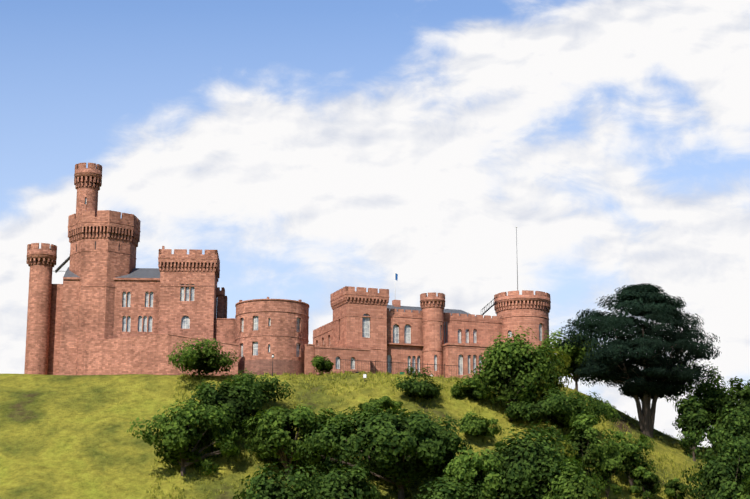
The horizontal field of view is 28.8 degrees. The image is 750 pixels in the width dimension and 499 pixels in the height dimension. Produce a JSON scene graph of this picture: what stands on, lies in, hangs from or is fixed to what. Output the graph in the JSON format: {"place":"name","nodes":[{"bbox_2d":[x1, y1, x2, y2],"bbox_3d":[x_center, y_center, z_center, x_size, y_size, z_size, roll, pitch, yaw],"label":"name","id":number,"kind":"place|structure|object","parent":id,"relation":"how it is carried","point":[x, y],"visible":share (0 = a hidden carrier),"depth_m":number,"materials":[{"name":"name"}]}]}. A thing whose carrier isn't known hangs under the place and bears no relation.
{"place":"outdoors","nodes":[
{"label":"outdoors","id":0,"kind":"place"},
{"bbox_2d":[0,373,717,498],"bbox_3d":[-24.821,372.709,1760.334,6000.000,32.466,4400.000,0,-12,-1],"label":"terrain","id":1,"kind":"structure","parent":0,"point":[66,437],"depth_m":211.10,"materials":[{"name":"green plant"}]},
{"bbox_2d":[24,163,308,375],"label":"castle","id":2,"kind":"structure","parent":1,"relation":"on","point":[107,307],"depth_m":242.01,"materials":[{"name":"brick"}]},
{"bbox_2d":[127,398,239,475],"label":"bush","id":3,"kind":"object","parent":1,"relation":"on","point":[184,429],"visible":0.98,"depth_m":195.02,"materials":[{"name":"green plant"}]},
{"bbox_2d":[166,338,238,375],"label":"bush","id":4,"kind":"object","parent":1,"relation":"on","point":[206,359],"depth_m":223.14,"materials":[{"name":"green plant"}]},
{"bbox_2d":[186,376,270,440],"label":"bush","id":5,"kind":"object","parent":1,"relation":"on","point":[242,400],"visible":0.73,"depth_m":202.07,"materials":[{"name":"green plant"}]},
{"bbox_2d":[218,370,295,403],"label":"bush","id":6,"kind":"object","parent":1,"relation":"on","point":[269,386],"visible":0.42,"depth_m":211.65,"materials":[{"name":"green plant"}]},
{"bbox_2d":[232,461,326,498],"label":"bush","id":7,"kind":"object","parent":1,"relation":"on","point":[265,486],"visible":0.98,"depth_m":177.79,"materials":[{"name":"green plant"}]},
{"bbox_2d":[241,404,362,479],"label":"bush","id":8,"kind":"object","parent":1,"relation":"on","point":[273,434],"visible":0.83,"depth_m":193.65,"materials":[{"name":"green plant"}]},
{"bbox_2d":[311,355,333,372],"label":"bush","id":9,"kind":"object","parent":1,"relation":"on","point":[321,363],"visible":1,"depth_m":227.75,"materials":[{"name":"green plant"}]},
{"bbox_2d":[299,465,381,498],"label":"bush","id":10,"kind":"object","parent":1,"relation":"on","point":[344,483],"visible":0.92,"depth_m":180.09,"materials":[{"name":"green plant"}]},
{"bbox_2d":[284,405,472,498],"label":"tree","id":11,"kind":"object","parent":1,"relation":"on","point":[400,451],"visible":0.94,"depth_m":187.86,"materials":[{"name":"green plant"}]},
{"bbox_2d":[358,396,403,410],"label":"bush","id":12,"kind":"object","parent":1,"relation":"on","point":[386,402],"visible":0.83,"depth_m":213.02,"materials":[{"name":"green plant"}]},
{"bbox_2d":[393,366,442,399],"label":"bush","id":13,"kind":"object","parent":1,"relation":"on","point":[414,387],"visible":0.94,"depth_m":218.72,"materials":[{"name":"green plant"}]},
{"bbox_2d":[304,227,550,378],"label":"castle","id":14,"kind":"structure","parent":1,"relation":"on","point":[371,330],"depth_m":244.22,"materials":[{"name":"brick"}]},
{"bbox_2d":[144,369,717,498],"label":"rough grass tufts","id":15,"kind":"object","parent":1,"relation":"on","point":[316,378],"visible":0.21,"depth_m":221.74,"materials":[{"name":"green plant"}]},
{"bbox_2d":[414,475,489,498],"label":"bush","id":16,"kind":"object","parent":1,"relation":"on","point":[443,491],"visible":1,"depth_m":178.50,"materials":[{"name":"green plant"}]},
{"bbox_2d":[442,447,504,498],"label":"bush","id":17,"kind":"object","parent":1,"relation":"on","point":[463,467],"visible":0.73,"depth_m":182.25,"materials":[{"name":"green plant"}]},
{"bbox_2d":[450,372,496,400],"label":"bush","id":18,"kind":"object","parent":1,"relation":"on","point":[468,388],"visible":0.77,"depth_m":223.51,"materials":[{"name":"green plant"}]},
{"bbox_2d":[459,411,504,436],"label":"bush","id":19,"kind":"object","parent":1,"relation":"on","point":[475,425],"visible":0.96,"depth_m":210.93,"materials":[{"name":"green plant"}]},
{"bbox_2d":[471,326,564,420],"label":"tree","id":20,"kind":"object","parent":1,"relation":"on","point":[505,361],"visible":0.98,"depth_m":220.32,"materials":[{"name":"green plant"}]},
{"bbox_2d":[474,420,584,498],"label":"bush","id":21,"kind":"object","parent":1,"relation":"on","point":[531,467],"visible":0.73,"depth_m":184.98,"materials":[{"name":"green plant"}]},
{"bbox_2d":[512,346,572,418],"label":"yellow green tree","id":22,"kind":"object","parent":1,"relation":"on","point":[558,385],"visible":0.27,"depth_m":224.16,"materials":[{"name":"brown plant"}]},
{"bbox_2d":[504,387,608,421],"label":"dark bush","id":23,"kind":"object","parent":1,"relation":"on","point":[552,404],"visible":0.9,"depth_m":216.95,"materials":[{"name":"green plant"}]},
{"bbox_2d":[535,437,577,458],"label":"bush","id":24,"kind":"object","parent":1,"relation":"on","point":[566,446],"visible":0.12,"depth_m":201.25,"materials":[{"name":"green plant"}]},
{"bbox_2d":[541,328,603,390],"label":"tree","id":25,"kind":"object","parent":1,"relation":"on","point":[576,354],"visible":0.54,"depth_m":243.95,"materials":[{"name":"green plant"}]},
{"bbox_2d":[543,456,604,498],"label":"bush","id":26,"kind":"object","parent":1,"relation":"on","point":[585,488],"visible":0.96,"depth_m":180.98,"materials":[{"name":"green plant"}]},
{"bbox_2d":[549,391,620,427],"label":"dark bush","id":27,"kind":"object","parent":1,"relation":"on","point":[566,423],"visible":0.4,"depth_m":220.10,"materials":[{"name":"green plant"}]},
{"bbox_2d":[558,412,618,486],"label":"bush","id":28,"kind":"object","parent":1,"relation":"on","point":[582,439],"visible":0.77,"depth_m":204.54,"materials":[{"name":"green plant"}]},
{"bbox_2d":[592,443,622,498],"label":"bush","id":29,"kind":"object","parent":1,"relation":"on","point":[612,460],"visible":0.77,"depth_m":204.91,"materials":[{"name":"green plant"}]},
{"bbox_2d":[609,431,657,485],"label":"young tree","id":30,"kind":"object","parent":1,"relation":"on","point":[630,453],"visible":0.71,"depth_m":211.32,"materials":[{"name":"green plant"}]},
{"bbox_2d":[554,283,721,437],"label":"pine tree","id":31,"kind":"object","parent":1,"relation":"on","point":[643,345],"visible":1,"depth_m":235.92,"materials":[{"name":"green plant"}]},
{"bbox_2d":[628,466,661,498],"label":"bush","id":32,"kind":"object","parent":1,"relation":"on","point":[647,479],"visible":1,"depth_m":210.56,"materials":[{"name":"green plant"}]},
{"bbox_2d":[664,478,686,498],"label":"bush","id":33,"kind":"object","parent":1,"relation":"on","point":[672,486],"visible":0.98,"depth_m":214.06,"materials":[{"name":"green plant"}]},
{"bbox_2d":[672,394,712,461],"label":"tree","id":34,"kind":"object","parent":1,"relation":"on","point":[689,418],"visible":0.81,"depth_m":235.31,"materials":[{"name":"green plant"}]},
{"bbox_2d":[664,358,735,446],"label":"tree","id":35,"kind":"object","parent":1,"relation":"on","point":[709,397],"visible":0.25,"depth_m":245.89,"materials":[{"name":"green plant"}]},
{"bbox_2d":[675,405,749,498],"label":"tree","id":36,"kind":"object","parent":1,"relation":"on","point":[734,431],"visible":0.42,"depth_m":213.26,"materials":[{"name":"green plant"}]},
{"bbox_2d":[689,435,749,498],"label":"bush","id":37,"kind":"object","parent":1,"relation":"on","point":[720,482],"visible":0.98,"depth_m":201.55,"materials":[{"name":"green plant"}]},
{"bbox_2d":[708,410,733,448],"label":"tree","id":38,"kind":"object","parent":1,"relation":"on","point":[718,420],"visible":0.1,"depth_m":243.41,"materials":[{"name":"green plant"}]},
{"bbox_2d":[718,376,749,457],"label":"tree","id":39,"kind":"object","parent":1,"relation":"on","point":[740,397],"visible":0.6,"depth_m":238.33,"materials":[{"name":"green plant"}]},
{"bbox_2d":[733,470,749,498],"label":"bush","id":40,"kind":"object","parent":1,"relation":"on","point":[745,486],"visible":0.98,"depth_m":197.68,"materials":[{"name":"green plant"}]},
{"bbox_2d":[0,0,749,446],"label":"sky","id":41,"kind":"structure","parent":0,"point":[321,148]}
]}

